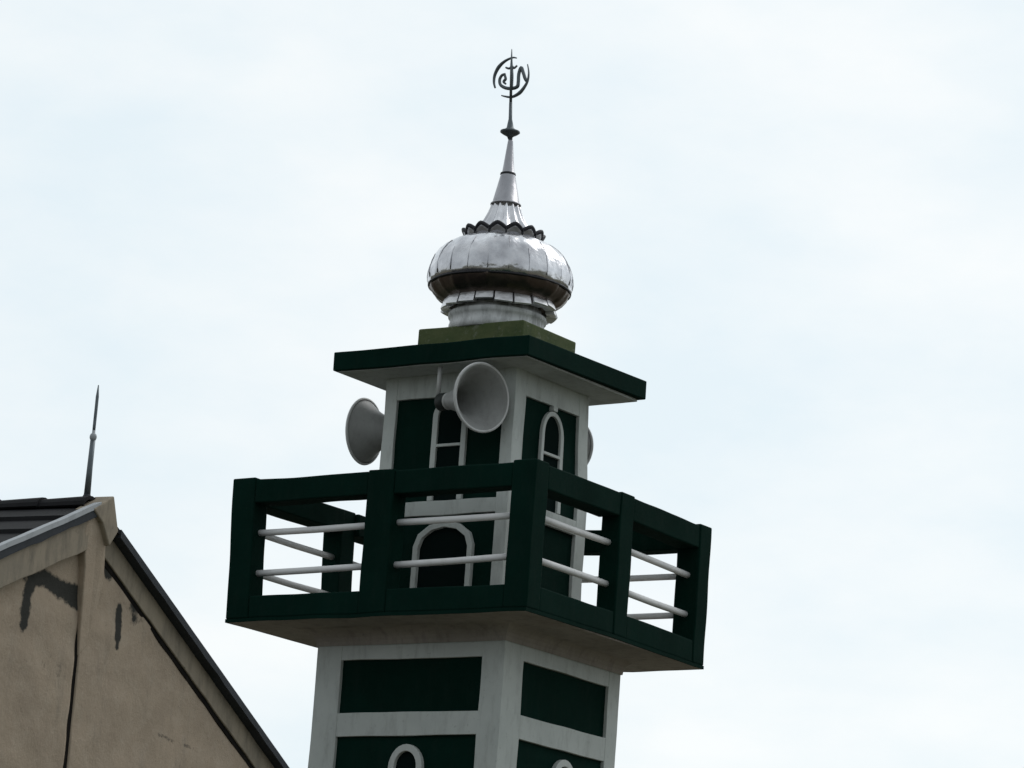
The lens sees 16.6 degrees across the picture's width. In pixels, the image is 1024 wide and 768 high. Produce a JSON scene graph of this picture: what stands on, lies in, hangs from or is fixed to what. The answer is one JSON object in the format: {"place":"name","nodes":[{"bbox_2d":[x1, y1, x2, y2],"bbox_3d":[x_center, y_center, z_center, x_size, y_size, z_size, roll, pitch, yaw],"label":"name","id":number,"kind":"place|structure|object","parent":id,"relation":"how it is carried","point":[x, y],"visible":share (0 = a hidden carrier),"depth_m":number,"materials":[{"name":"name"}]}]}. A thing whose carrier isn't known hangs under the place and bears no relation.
{"place":"outdoors","nodes":[
{"label":"outdoors","id":0,"kind":"place"},
{"bbox_2d":[0,0,1023,767],"label":"sky","id":1,"kind":"structure","parent":0,"point":[798,223],"materials":[{"name":"white"}]},
{"label":"ground","id":2,"kind":"structure","parent":0,"visible":0},
{"bbox_2d":[0,496,288,767],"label":"gabled house","id":3,"kind":"structure","parent":2,"relation":"on","point":[107,660],"depth_m":19.50,"materials":[{"name":"paint"}]},
{"bbox_2d":[83,385,98,500],"bbox_3d":[-2.356,0.331,19.657,0.068,0.668,0.068,-5,-16,34],"label":"lightning rod","id":4,"kind":"object","parent":3,"relation":"on","point":[88,480],"visible":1,"depth_m":19.63,"materials":[{"name":"metal"}]},
{"bbox_2d":[225,49,711,767],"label":"minaret","id":5,"kind":"object","parent":2,"relation":"on","point":[463,627],"visible":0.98,"depth_m":24.55,"materials":[{"name":"green paint"}]},
{"bbox_2d":[345,398,383,464],"bbox_3d":[-0.900,0.333,25.559,0.498,0.498,0.497,-5,-16,34],"label":"horn loudspeaker","id":6,"kind":"object","parent":5,"relation":"attached to","point":[364,426],"visible":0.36,"depth_m":25.52,"materials":[{"name":"grey metal"}]},
{"bbox_2d":[388,744,423,767],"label":"arched window","id":7,"kind":"structure","parent":5,"relation":"in","point":[406,755],"depth_m":24.10,"materials":[{"name":"white paint"}]},
{"bbox_2d":[410,523,474,587],"bbox_3d":[-0.494,1.302,24.630,0.511,0.686,0.039,-5,-16,34],"label":"doorway","id":8,"kind":"structure","parent":5,"relation":"in","point":[442,540],"depth_m":24.66,"materials":[{"name":"white paint"}]},
{"bbox_2d":[427,409,467,500],"bbox_3d":[-0.454,0.456,24.841,0.298,0.754,0.039,-5,-16,34],"label":"arched window","id":9,"kind":"structure","parent":5,"relation":"in","point":[449,433],"depth_m":24.86,"materials":[{"name":"white paint"}]},
{"bbox_2d":[434,362,508,432],"bbox_3d":[-0.354,0.110,24.571,0.498,0.525,0.496,14,-16,-37],"label":"horn loudspeaker","id":10,"kind":"object","parent":5,"relation":"attached to","point":[476,399],"visible":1,"depth_m":24.53,"materials":[{"name":"grey metal"}]},
{"bbox_2d":[538,406,563,514],"bbox_3d":[0.282,0.534,24.948,0.041,0.754,0.297,-5,-16,34],"label":"arched window","id":11,"kind":"structure","parent":5,"relation":"in","point":[551,435],"depth_m":24.97,"materials":[{"name":"white paint"}]},
{"bbox_2d":[552,760,572,767],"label":"arched window","id":12,"kind":"structure","parent":5,"relation":"in","point":[560,763],"depth_m":24.30,"materials":[{"name":"white paint"}]},
{"bbox_2d":[587,427,593,464],"bbox_3d":[0.260,0.427,25.819,0.493,0.498,0.512,-5,-16,34],"label":"horn loudspeaker","id":13,"kind":"object","parent":5,"relation":"attached to","point":[590,445],"visible":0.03,"depth_m":25.88,"materials":[{"name":"grey metal"}]}
]}

